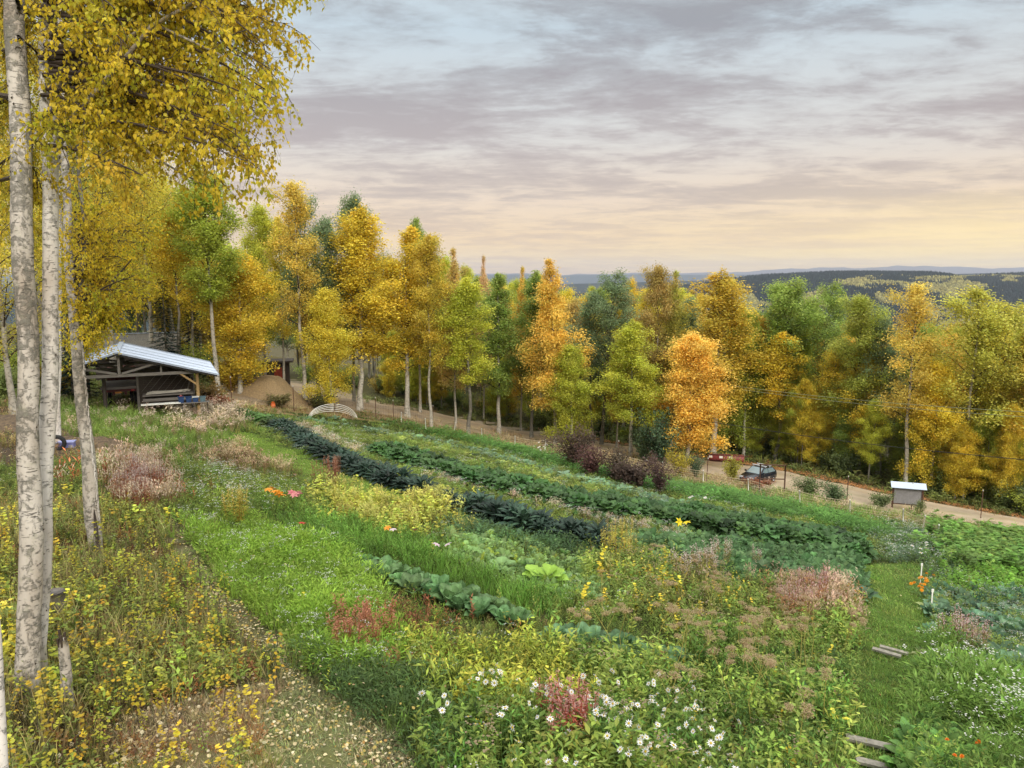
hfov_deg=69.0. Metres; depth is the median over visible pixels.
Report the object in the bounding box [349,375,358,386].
shrub
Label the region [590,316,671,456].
birch tree
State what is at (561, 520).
dark kale plant
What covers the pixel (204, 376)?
shrub
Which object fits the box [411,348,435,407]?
birch tree
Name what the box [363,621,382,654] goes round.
willowherb
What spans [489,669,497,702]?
daisy
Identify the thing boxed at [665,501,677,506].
curly kale plant
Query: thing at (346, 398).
gravel yard
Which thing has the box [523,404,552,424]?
shrub
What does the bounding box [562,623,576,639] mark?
collard plant
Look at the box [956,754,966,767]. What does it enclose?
marigold
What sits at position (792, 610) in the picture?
angelica stalk
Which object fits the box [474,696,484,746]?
daisy
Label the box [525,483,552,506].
curly kale plant
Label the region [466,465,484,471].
curly kale plant
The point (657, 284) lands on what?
birch tree
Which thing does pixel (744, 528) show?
curly kale plant
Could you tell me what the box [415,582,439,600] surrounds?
collard plant
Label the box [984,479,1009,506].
shrub
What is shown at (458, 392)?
birch tree
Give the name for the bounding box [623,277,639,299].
birch tree
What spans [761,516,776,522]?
curly kale plant
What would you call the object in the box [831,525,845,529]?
curly kale plant
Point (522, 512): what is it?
dark kale plant
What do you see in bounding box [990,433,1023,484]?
birch tree
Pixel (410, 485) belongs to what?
dark kale plant
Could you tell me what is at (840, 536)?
curly kale plant
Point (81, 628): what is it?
aspen sapling
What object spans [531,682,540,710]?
daisy
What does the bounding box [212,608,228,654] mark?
aspen sapling
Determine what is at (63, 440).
old tyre
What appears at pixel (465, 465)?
curly kale plant
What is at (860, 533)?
curly kale plant
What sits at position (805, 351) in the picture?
birch tree
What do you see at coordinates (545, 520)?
dark kale plant
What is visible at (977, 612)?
broccoli plant
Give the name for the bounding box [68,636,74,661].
aspen sapling
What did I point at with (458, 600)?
collard plant
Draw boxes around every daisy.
[416,690,428,721]
[437,707,448,745]
[441,692,450,720]
[442,700,453,741]
[442,702,454,739]
[460,716,472,749]
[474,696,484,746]
[478,723,489,753]
[488,679,500,705]
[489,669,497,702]
[494,669,503,697]
[495,711,503,758]
[496,712,508,760]
[498,705,508,733]
[505,724,517,763]
[514,739,525,767]
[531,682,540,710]
[545,716,556,748]
[562,756,572,767]
[588,708,598,717]
[590,674,600,699]
[601,732,614,763]
[603,698,609,721]
[609,700,616,721]
[613,702,623,729]
[614,746,625,763]
[620,719,635,761]
[632,741,644,766]
[635,702,642,729]
[642,748,650,766]
[645,695,654,727]
[663,734,671,764]
[667,742,681,767]
[674,689,679,716]
[679,721,692,767]
[680,706,692,737]
[688,728,697,761]
[689,704,697,741]
[693,725,704,758]
[694,708,704,748]
[703,740,719,767]
[704,726,716,767]
[710,735,724,762]
[715,731,728,762]
[733,719,743,746]
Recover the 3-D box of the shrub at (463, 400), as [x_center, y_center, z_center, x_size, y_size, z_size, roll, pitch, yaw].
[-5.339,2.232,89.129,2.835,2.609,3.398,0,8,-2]
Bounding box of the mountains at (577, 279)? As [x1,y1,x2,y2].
[2,274,763,283]
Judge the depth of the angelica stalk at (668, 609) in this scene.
14.20 m
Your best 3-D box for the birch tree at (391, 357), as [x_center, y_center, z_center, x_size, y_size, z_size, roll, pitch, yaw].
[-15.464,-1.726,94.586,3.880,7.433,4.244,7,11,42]
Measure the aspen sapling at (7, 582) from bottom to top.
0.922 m
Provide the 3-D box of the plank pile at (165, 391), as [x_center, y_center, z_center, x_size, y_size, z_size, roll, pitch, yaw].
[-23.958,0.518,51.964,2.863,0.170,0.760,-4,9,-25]
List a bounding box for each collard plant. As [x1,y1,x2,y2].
[344,555,367,570]
[358,554,379,558]
[360,559,386,577]
[370,564,398,582]
[379,555,399,567]
[388,572,402,586]
[389,562,411,573]
[394,572,430,595]
[399,567,423,574]
[412,572,431,581]
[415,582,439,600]
[426,574,450,598]
[427,582,469,603]
[445,592,470,611]
[451,580,474,587]
[451,585,481,607]
[464,596,496,618]
[472,593,502,614]
[487,604,510,624]
[490,596,521,610]
[495,607,532,627]
[519,606,534,622]
[536,622,567,641]
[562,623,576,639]
[565,621,607,650]
[586,630,612,646]
[591,640,619,650]
[604,629,641,648]
[612,643,642,661]
[634,642,659,658]
[655,644,691,661]
[664,655,690,673]
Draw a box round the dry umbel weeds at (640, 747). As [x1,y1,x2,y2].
[465,529,870,767]
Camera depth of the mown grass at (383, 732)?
14.00 m
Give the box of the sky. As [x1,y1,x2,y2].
[0,0,1023,274]
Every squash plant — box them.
[453,545,482,553]
[489,556,515,570]
[522,563,568,590]
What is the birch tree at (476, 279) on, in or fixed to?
on the ground at (368, 391)
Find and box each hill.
[0,279,1012,336]
[2,272,1016,295]
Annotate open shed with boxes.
[71,342,218,415]
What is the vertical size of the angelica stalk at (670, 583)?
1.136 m
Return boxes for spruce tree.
[40,291,100,398]
[146,278,186,387]
[177,259,206,357]
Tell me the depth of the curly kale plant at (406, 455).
42.97 m
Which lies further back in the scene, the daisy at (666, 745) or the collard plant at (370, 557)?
the collard plant at (370, 557)
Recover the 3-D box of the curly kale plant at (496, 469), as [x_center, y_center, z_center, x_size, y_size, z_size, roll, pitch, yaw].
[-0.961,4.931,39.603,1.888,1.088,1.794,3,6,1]
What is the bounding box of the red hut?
[256,358,293,383]
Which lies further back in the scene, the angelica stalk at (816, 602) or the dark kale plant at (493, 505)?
the dark kale plant at (493, 505)
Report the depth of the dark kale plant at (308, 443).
42.59 m
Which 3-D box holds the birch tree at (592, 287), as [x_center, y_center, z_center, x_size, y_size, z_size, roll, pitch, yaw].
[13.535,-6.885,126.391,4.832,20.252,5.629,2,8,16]
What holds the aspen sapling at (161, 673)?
on the ground at (368, 391)
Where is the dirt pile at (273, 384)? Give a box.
[233,375,309,406]
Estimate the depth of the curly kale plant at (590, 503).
33.91 m
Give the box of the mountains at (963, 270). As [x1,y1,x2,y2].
[475,265,1023,275]
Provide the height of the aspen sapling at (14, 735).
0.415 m
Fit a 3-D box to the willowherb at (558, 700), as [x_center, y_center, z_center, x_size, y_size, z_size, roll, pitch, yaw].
[0.781,4.907,11.135,0.658,1.094,0.813,2,8,14]
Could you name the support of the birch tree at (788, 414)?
on the ground at (368, 391)
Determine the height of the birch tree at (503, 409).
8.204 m
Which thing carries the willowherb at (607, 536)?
on the ground at (368, 391)
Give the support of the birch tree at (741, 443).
on the ground at (368, 391)
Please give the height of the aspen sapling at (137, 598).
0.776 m
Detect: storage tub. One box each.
[177,395,183,402]
[185,396,191,402]
[192,396,198,401]
[199,396,205,401]
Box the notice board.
[890,481,926,506]
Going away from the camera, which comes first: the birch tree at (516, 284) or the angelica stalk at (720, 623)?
the angelica stalk at (720, 623)
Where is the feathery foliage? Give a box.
[0,403,1023,767]
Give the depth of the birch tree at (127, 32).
10.04 m
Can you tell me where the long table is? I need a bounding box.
[141,400,208,413]
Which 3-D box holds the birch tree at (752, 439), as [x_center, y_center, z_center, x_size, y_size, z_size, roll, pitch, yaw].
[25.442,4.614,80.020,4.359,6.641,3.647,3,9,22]
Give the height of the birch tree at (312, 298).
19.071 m
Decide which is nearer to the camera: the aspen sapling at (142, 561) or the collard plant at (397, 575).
the aspen sapling at (142, 561)
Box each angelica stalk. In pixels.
[566,607,592,641]
[585,597,619,642]
[597,569,612,587]
[615,602,641,644]
[648,543,664,565]
[652,601,677,640]
[653,579,677,620]
[654,662,703,729]
[664,607,693,684]
[674,614,700,660]
[676,553,697,595]
[677,609,707,642]
[692,609,723,656]
[693,551,712,579]
[699,629,725,654]
[702,570,720,606]
[703,584,724,621]
[706,644,738,722]
[711,576,728,617]
[713,560,730,595]
[728,637,752,689]
[735,614,755,672]
[738,600,762,639]
[739,654,776,723]
[740,637,764,680]
[743,646,776,691]
[744,624,767,661]
[745,607,764,637]
[746,617,769,655]
[749,605,782,669]
[768,586,787,609]
[774,571,797,620]
[777,603,807,661]
[778,623,807,667]
[783,685,814,759]
[784,616,808,669]
[786,569,804,585]
[796,594,819,650]
[796,622,821,660]
[798,592,819,636]
[804,587,828,633]
[805,654,836,727]
[842,609,867,651]
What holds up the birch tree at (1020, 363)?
on the ground at (368, 391)
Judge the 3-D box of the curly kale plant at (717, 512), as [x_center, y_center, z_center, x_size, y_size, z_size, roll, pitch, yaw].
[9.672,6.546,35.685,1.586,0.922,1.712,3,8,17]
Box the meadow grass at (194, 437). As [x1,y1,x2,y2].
[0,349,1020,767]
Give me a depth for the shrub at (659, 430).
68.24 m
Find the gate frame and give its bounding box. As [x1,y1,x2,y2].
[759,464,785,492]
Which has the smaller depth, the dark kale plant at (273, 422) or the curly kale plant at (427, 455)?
the curly kale plant at (427, 455)
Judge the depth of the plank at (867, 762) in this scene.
11.98 m
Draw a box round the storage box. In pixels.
[56,440,75,447]
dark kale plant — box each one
[266,420,279,429]
[268,422,285,431]
[272,423,286,432]
[278,423,297,433]
[286,430,299,439]
[291,433,308,446]
[292,433,322,452]
[299,438,315,450]
[302,437,317,452]
[303,438,328,454]
[308,440,331,457]
[309,443,330,458]
[311,443,338,459]
[311,445,339,461]
[322,451,338,463]
[322,453,353,469]
[335,448,350,453]
[338,454,361,474]
[342,461,373,476]
[344,451,361,457]
[344,463,360,475]
[351,459,375,477]
[358,466,376,479]
[363,468,378,482]
[368,465,387,483]
[368,467,392,485]
[369,471,396,485]
[371,461,392,468]
[376,466,406,483]
[377,470,398,487]
[381,462,400,469]
[383,465,415,486]
[385,476,406,493]
[393,476,415,492]
[395,479,417,494]
[405,474,434,490]
[413,474,439,490]
[418,481,437,492]
[437,488,463,504]
[446,497,470,511]
[449,494,481,513]
[451,494,479,514]
[459,491,490,507]
[467,489,494,516]
[468,501,491,517]
[472,505,494,522]
[477,497,511,523]
[491,505,517,528]
[492,500,531,528]
[493,499,521,524]
[502,506,541,535]
[513,506,547,529]
[523,517,561,537]
[524,507,560,530]
[535,516,553,534]
[535,521,565,538]
[536,516,569,535]
[543,515,586,543]
[546,517,578,538]
[557,529,586,545]
[567,525,595,548]
[568,518,592,532]
[568,532,599,549]
[574,522,617,548]
[583,519,620,538]
[590,535,615,551]
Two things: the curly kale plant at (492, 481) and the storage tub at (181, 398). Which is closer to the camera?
the curly kale plant at (492, 481)
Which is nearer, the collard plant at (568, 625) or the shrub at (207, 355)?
the collard plant at (568, 625)
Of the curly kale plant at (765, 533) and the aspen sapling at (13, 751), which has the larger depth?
the curly kale plant at (765, 533)
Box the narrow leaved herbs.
[0,447,917,767]
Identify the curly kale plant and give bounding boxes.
[253,414,268,425]
[255,418,271,428]
[256,416,271,426]
[364,443,379,454]
[370,442,388,456]
[375,447,393,458]
[380,440,397,456]
[384,450,400,462]
[386,448,406,463]
[394,451,411,462]
[395,442,406,447]
[398,451,419,463]
[407,444,421,451]
[407,457,422,465]
[408,458,420,467]
[415,457,433,473]
[419,449,436,454]
[419,459,443,476]
[421,453,435,459]
[429,453,449,458]
[430,461,445,475]
[432,460,455,476]
[440,466,467,481]
[445,458,463,462]
[448,467,471,482]
[453,464,472,475]
[457,470,479,486]
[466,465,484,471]
[466,475,479,485]
[471,473,499,493]
[484,466,503,473]
[486,478,513,494]
[489,478,508,494]
[491,469,499,477]
[495,476,521,490]
[501,471,514,476]
[507,485,525,498]
[509,484,540,499]
[511,473,532,484]
[518,473,536,482]
[518,486,536,498]
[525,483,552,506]
[534,478,547,482]
[535,487,565,508]
[545,481,565,486]
[548,485,566,499]
[549,489,574,510]
[559,497,575,512]
[563,492,596,514]
[567,484,587,492]
[568,491,584,513]
[571,498,605,517]
[575,487,590,495]
[589,494,606,512]
[591,500,621,522]
[602,501,636,519]
[605,493,622,517]
[606,489,621,494]
[611,494,630,501]
[613,501,642,520]
[625,506,653,522]
[627,498,641,503]
[634,508,662,524]
[635,501,652,523]
[644,499,664,504]
[647,505,675,526]
[652,503,673,525]
[661,508,686,527]
[664,505,685,519]
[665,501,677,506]
[667,499,681,504]
[667,512,701,531]
[675,504,691,508]
[683,500,704,510]
[684,512,708,532]
[688,504,701,511]
[689,509,705,529]
[695,515,729,534]
[703,503,723,512]
[709,509,726,516]
[712,518,739,535]
[728,521,755,536]
[731,516,747,523]
[744,522,766,542]
[745,513,761,524]
[750,511,765,516]
[756,524,788,542]
[756,527,771,540]
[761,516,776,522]
[770,523,801,542]
[784,530,807,544]
[798,527,821,543]
[809,524,834,533]
[811,530,842,545]
[812,528,833,540]
[827,526,837,532]
[829,538,848,549]
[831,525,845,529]
[835,534,847,542]
[836,529,852,535]
[839,531,854,539]
[842,536,865,550]
[845,542,872,558]
[847,534,883,557]
[847,539,877,562]
[849,532,872,546]
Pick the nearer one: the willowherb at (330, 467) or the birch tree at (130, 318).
the willowherb at (330, 467)
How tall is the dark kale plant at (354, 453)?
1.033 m
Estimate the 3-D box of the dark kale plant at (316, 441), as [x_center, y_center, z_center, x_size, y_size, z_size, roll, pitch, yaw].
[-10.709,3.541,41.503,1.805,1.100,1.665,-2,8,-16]
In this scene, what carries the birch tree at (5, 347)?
on the ground at (368, 391)
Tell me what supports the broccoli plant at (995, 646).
on the ground at (368, 391)
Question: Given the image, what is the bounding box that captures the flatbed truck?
[100,365,136,402]
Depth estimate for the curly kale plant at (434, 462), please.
40.36 m
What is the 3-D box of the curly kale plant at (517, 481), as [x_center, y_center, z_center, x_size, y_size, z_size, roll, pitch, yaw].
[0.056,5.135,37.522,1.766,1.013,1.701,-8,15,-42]
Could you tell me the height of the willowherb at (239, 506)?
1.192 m
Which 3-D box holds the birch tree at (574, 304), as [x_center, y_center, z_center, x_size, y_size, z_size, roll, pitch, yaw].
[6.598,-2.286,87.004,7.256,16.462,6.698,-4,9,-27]
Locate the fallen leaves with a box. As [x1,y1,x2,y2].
[1,405,1023,767]
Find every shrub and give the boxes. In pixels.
[0,364,16,394]
[1,343,41,381]
[40,362,70,393]
[176,340,210,379]
[185,379,232,406]
[189,343,223,380]
[199,373,213,382]
[204,393,237,407]
[206,358,226,383]
[214,359,243,390]
[257,392,291,406]
[290,359,318,383]
[306,394,340,408]
[334,370,355,386]
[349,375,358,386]
[367,378,380,392]
[368,373,383,382]
[374,375,395,394]
[438,391,462,404]
[446,387,467,406]
[457,391,478,410]
[473,399,482,408]
[480,393,492,412]
[482,398,514,416]
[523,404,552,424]
[529,406,553,427]
[539,421,599,463]
[544,414,564,430]
[571,441,608,475]
[582,414,601,434]
[594,415,613,435]
[595,444,634,482]
[608,454,656,488]
[612,423,642,435]
[614,428,628,438]
[629,424,663,462]
[632,403,681,463]
[645,451,682,493]
[663,448,695,475]
[685,451,706,477]
[709,427,731,452]
[721,455,744,480]
[739,477,775,487]
[746,425,773,453]
[762,433,773,451]
[782,447,819,463]
[790,473,825,496]
[816,446,834,469]
[816,480,852,502]
[820,451,840,471]
[827,449,862,475]
[866,455,892,471]
[868,490,895,507]
[908,472,939,491]
[910,498,926,514]
[925,478,958,496]
[935,466,970,498]
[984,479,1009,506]
[995,478,1023,510]
[1000,487,1023,508]
[1008,488,1023,512]
[1013,479,1023,498]
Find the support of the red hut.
on the ground at (368, 391)
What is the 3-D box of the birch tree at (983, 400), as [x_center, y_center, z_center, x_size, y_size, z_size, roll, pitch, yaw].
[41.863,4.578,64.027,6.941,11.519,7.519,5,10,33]
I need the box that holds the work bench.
[143,391,192,410]
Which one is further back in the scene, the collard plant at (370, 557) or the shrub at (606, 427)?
the shrub at (606, 427)
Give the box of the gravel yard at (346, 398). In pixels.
[221,382,564,443]
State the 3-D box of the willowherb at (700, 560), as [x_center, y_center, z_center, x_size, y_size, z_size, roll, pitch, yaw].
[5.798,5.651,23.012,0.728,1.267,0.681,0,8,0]
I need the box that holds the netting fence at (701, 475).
[402,414,937,530]
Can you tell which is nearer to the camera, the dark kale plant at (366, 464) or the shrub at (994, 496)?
the dark kale plant at (366, 464)
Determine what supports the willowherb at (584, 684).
on the ground at (368, 391)
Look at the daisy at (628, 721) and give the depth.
10.19 m
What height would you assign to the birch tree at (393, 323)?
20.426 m
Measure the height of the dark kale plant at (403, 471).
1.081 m
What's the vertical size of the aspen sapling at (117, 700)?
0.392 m
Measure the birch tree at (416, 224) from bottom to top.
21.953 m
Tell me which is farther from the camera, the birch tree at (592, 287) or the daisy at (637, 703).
the birch tree at (592, 287)
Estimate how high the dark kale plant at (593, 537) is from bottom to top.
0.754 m
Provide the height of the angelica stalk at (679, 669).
1.472 m
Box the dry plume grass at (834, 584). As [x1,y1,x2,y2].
[0,392,1023,632]
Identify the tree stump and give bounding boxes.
[49,588,67,627]
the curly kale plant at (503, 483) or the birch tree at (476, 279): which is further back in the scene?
the birch tree at (476, 279)
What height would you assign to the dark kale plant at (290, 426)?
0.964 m
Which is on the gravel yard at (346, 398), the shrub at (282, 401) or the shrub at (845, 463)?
the shrub at (282, 401)
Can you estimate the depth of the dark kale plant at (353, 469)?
36.28 m
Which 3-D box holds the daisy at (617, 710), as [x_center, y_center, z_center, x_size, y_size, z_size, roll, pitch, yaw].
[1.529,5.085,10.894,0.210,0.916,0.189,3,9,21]
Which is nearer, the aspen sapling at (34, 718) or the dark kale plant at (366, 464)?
the aspen sapling at (34, 718)
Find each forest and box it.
[6,270,1023,335]
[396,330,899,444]
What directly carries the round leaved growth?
on the ground at (368, 391)
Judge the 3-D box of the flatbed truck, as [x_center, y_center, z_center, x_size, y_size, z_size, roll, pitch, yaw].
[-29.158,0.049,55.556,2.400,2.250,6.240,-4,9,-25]
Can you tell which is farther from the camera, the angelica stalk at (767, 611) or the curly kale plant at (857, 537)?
the curly kale plant at (857, 537)
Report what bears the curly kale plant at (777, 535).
on the ground at (368, 391)
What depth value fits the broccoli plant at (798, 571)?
25.52 m
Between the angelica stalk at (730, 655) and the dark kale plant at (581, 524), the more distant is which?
the dark kale plant at (581, 524)
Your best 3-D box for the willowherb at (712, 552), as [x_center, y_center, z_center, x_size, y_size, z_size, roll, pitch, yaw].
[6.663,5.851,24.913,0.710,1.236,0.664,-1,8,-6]
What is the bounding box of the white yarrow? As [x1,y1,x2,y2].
[0,406,1023,767]
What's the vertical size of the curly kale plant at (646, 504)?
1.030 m
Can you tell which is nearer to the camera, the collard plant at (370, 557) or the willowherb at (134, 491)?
the collard plant at (370, 557)
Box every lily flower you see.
[275,490,282,514]
[290,492,299,514]
[297,490,302,515]
[432,542,438,574]
[676,518,681,532]
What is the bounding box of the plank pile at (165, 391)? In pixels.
[146,389,189,394]
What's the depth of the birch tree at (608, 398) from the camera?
77.03 m
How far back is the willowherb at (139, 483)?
22.56 m
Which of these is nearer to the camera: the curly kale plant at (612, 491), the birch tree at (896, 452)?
the curly kale plant at (612, 491)
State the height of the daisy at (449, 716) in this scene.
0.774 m
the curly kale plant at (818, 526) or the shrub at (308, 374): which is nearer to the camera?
the curly kale plant at (818, 526)
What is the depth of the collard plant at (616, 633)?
15.76 m
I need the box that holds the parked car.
[739,463,776,481]
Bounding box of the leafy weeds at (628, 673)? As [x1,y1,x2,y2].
[0,347,1023,767]
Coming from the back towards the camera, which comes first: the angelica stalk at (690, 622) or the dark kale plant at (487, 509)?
the dark kale plant at (487, 509)
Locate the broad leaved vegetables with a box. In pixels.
[279,415,1023,767]
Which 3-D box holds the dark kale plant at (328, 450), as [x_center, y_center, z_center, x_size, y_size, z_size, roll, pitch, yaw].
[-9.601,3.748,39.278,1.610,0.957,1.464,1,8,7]
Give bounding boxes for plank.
[844,733,895,751]
[855,755,888,767]
[872,647,901,658]
[879,644,908,655]
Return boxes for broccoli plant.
[740,558,757,564]
[747,559,778,573]
[769,558,792,572]
[785,568,810,574]
[789,565,804,569]
[812,568,834,577]
[817,567,842,573]
[851,574,873,590]
[923,596,954,607]
[923,601,949,617]
[942,607,969,618]
[955,630,980,654]
[971,609,991,617]
[972,615,996,625]
[977,640,1008,651]
[986,649,1022,665]
[991,615,1013,622]
[995,618,1023,633]
[1009,650,1023,658]
[1014,616,1023,626]
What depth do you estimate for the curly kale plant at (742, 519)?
34.31 m
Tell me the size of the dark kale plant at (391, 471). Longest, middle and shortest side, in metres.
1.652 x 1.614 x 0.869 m
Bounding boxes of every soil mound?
[0,414,78,436]
[63,436,151,451]
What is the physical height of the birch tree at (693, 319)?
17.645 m
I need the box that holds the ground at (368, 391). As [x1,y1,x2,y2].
[0,323,1023,767]
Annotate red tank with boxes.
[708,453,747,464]
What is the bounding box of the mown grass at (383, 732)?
[129,430,951,767]
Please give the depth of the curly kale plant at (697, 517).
33.32 m
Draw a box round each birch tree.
[0,0,79,698]
[0,24,112,355]
[0,55,76,286]
[0,143,78,414]
[0,622,8,767]
[3,18,166,445]
[6,0,327,669]
[8,51,182,393]
[33,9,179,552]
[34,198,64,355]
[36,131,166,397]
[82,130,195,343]
[89,161,160,332]
[111,244,147,333]
[115,165,161,332]
[124,301,160,327]
[138,258,187,331]
[140,200,217,354]
[141,160,250,392]
[148,307,193,350]
[148,308,190,351]
[151,175,189,331]
[152,192,165,331]
[153,187,211,381]
[164,287,193,350]
[180,244,234,354]
[182,232,220,356]
[185,244,292,393]
[208,239,245,361]
[232,277,252,359]
[233,200,285,374]
[249,214,309,379]
[252,231,274,373]
[259,175,332,401]
[272,192,362,394]
[273,272,299,357]
[283,248,300,373]
[284,258,314,367]
[287,199,412,410]
[290,285,363,410]
[294,349,312,365]
[302,263,327,368]
[321,189,394,401]
[352,307,370,377]
[366,272,387,380]
[368,274,399,374]
[369,225,448,417]
[372,356,373,374]
[376,329,403,395]
[377,357,400,399]
[378,347,404,397]
[379,267,401,374]
[394,347,404,385]
[396,216,444,412]
[398,357,417,402]
[403,348,435,401]
[405,230,458,426]
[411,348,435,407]
[415,360,442,406]
[427,251,470,398]
[430,360,449,406]
[431,277,498,433]
[435,247,481,426]
[442,365,464,399]
[450,259,470,282]
[457,276,505,399]
[459,265,477,393]
[469,255,495,418]
[470,272,527,433]
[480,357,517,416]
[487,373,523,417]
[491,287,518,369]
[500,269,564,437]
[503,266,531,430]
[504,297,517,355]
[507,277,518,369]
[510,258,598,444]
[510,277,529,389]
[515,297,547,405]
[515,368,538,420]
[536,341,603,443]
[541,386,565,425]
[545,267,646,444]
[545,285,582,377]
[551,294,600,415]
[578,290,606,380]
[583,372,606,425]
[585,285,598,292]
[587,362,611,434]
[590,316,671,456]
[592,300,616,399]
[593,288,605,358]
[597,309,630,446]
[601,294,640,427]
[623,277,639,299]
[625,287,665,430]
[630,260,683,438]
[632,291,669,432]
[637,330,740,461]
[645,377,670,433]
[646,270,692,445]
[651,265,783,453]
[662,288,708,313]
[672,293,706,385]
[678,294,706,424]
[686,289,707,314]
[696,293,707,308]
[711,376,732,441]
[713,304,778,455]
[726,304,747,444]
[727,379,747,451]
[731,400,768,451]
[738,314,773,453]
[748,331,814,459]
[751,276,844,457]
[760,325,792,431]
[763,400,789,457]
[767,402,800,460]
[775,328,826,410]
[779,398,806,463]
[780,389,830,464]
[782,385,818,461]
[783,278,854,409]
[789,376,824,465]
[798,322,828,395]
[798,410,835,466]
[813,348,856,450]
[813,361,850,454]
[816,290,896,471]
[820,333,901,474]
[830,302,927,477]
[830,403,886,474]
[832,386,865,468]
[850,397,894,481]
[868,278,948,481]
[878,343,909,458]
[882,415,915,477]
[885,339,906,456]
[892,319,943,387]
[893,356,977,493]
[895,283,1023,496]
[901,416,937,481]
[903,337,964,429]
[905,323,946,411]
[912,327,973,443]
[916,423,949,484]
[936,426,995,499]
[938,421,974,499]
[944,324,957,389]
[950,325,970,378]
[957,373,1021,499]
[961,332,997,418]
[969,408,1004,500]
[977,316,1012,437]
[980,402,1023,506]
[983,336,1023,415]
[985,420,1023,508]
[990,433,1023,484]
[995,370,1023,443]
[997,438,1023,487]
[1004,325,1023,388]
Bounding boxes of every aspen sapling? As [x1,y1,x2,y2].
[0,524,7,547]
[0,542,10,563]
[0,564,17,597]
[5,549,15,575]
[6,704,20,748]
[6,711,19,741]
[7,737,23,767]
[10,685,23,720]
[11,728,22,752]
[13,675,26,707]
[13,745,29,767]
[25,699,46,752]
[34,682,54,729]
[39,740,57,767]
[49,679,61,713]
[51,677,72,731]
[64,753,82,767]
[66,733,89,767]
[68,551,77,572]
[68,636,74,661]
[69,609,94,664]
[81,565,94,587]
[85,595,108,651]
[88,519,106,560]
[89,584,108,629]
[90,713,110,759]
[93,712,103,734]
[94,699,109,728]
[101,658,121,702]
[104,552,114,571]
[104,744,119,767]
[111,677,130,718]
[112,690,121,713]
[117,601,139,645]
[118,553,140,602]
[119,548,128,573]
[119,631,134,679]
[126,608,141,644]
[126,680,144,728]
[130,670,144,709]
[131,590,145,623]
[137,708,147,732]
[138,553,146,570]
[141,561,156,593]
[143,603,155,630]
[153,687,162,703]
[154,659,169,686]
[156,625,167,647]
[159,562,179,600]
[160,592,170,619]
[169,608,178,627]
[172,555,184,578]
[175,677,186,704]
[192,551,206,585]
[192,583,206,625]
[194,719,210,752]
[198,638,216,686]
[201,583,213,615]
[203,658,219,699]
[207,617,221,648]
[209,579,219,610]
[210,589,227,631]
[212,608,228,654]
[215,665,233,709]
[219,571,228,603]
[226,636,241,669]
[226,688,240,716]
[230,732,247,766]
[265,617,286,666]
[265,632,284,687]
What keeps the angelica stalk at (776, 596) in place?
on the ground at (368, 391)
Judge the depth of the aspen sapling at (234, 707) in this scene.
10.47 m
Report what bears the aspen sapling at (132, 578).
on the ground at (368, 391)
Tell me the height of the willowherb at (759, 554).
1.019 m
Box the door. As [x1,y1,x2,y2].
[274,367,282,377]
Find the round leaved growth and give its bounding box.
[0,474,1023,767]
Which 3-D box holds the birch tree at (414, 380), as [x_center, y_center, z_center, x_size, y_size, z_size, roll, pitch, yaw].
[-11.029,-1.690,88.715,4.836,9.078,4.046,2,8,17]
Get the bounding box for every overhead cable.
[713,422,1023,459]
[736,386,1020,411]
[747,390,1023,416]
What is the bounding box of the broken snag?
[56,629,75,710]
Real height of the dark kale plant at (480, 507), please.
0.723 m
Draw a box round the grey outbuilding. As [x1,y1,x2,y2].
[88,332,176,384]
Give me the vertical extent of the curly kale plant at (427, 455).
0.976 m
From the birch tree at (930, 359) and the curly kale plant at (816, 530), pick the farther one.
the birch tree at (930, 359)
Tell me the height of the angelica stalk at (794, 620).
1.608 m
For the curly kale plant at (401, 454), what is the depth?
43.34 m
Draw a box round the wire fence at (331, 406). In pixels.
[233,389,432,420]
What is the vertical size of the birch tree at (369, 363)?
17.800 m
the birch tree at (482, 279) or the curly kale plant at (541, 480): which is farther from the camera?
the birch tree at (482, 279)
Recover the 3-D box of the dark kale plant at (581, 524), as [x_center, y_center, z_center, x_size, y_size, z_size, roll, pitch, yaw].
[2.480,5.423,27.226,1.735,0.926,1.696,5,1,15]
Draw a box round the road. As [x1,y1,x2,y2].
[581,439,1023,526]
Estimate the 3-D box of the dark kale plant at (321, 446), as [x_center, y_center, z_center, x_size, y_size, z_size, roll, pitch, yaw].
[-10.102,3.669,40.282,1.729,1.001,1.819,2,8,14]
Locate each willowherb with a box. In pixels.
[109,462,130,503]
[122,469,137,499]
[123,455,140,476]
[128,450,151,476]
[128,474,152,518]
[131,466,147,492]
[133,466,148,508]
[136,456,162,495]
[144,463,160,492]
[147,464,166,497]
[169,404,178,420]
[220,488,246,522]
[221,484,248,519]
[310,455,329,493]
[324,455,337,482]
[324,610,368,641]
[328,456,338,478]
[330,458,342,486]
[331,593,371,632]
[331,618,363,651]
[333,602,377,642]
[355,599,396,634]
[357,599,396,641]
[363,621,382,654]
[534,674,589,716]
[544,668,583,739]
[546,694,590,749]
[556,676,599,729]
[557,697,587,738]
[600,523,613,554]
[610,518,627,559]
[618,513,634,541]
[626,529,638,554]
[669,547,693,577]
[673,551,693,589]
[689,545,708,584]
[691,544,715,572]
[702,540,719,568]
[705,549,718,579]
[710,539,732,564]
[713,535,732,551]
[750,546,762,559]
[775,579,807,630]
[781,576,801,599]
[786,580,812,614]
[794,566,817,589]
[800,566,828,588]
[804,566,828,602]
[809,576,828,608]
[822,560,839,589]
[936,613,966,638]
[947,603,970,630]
[955,627,982,649]
[960,613,992,650]
[972,613,991,641]
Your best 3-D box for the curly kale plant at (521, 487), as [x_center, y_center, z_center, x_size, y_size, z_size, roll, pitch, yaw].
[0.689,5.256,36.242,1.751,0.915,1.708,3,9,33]
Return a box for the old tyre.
[54,435,66,449]

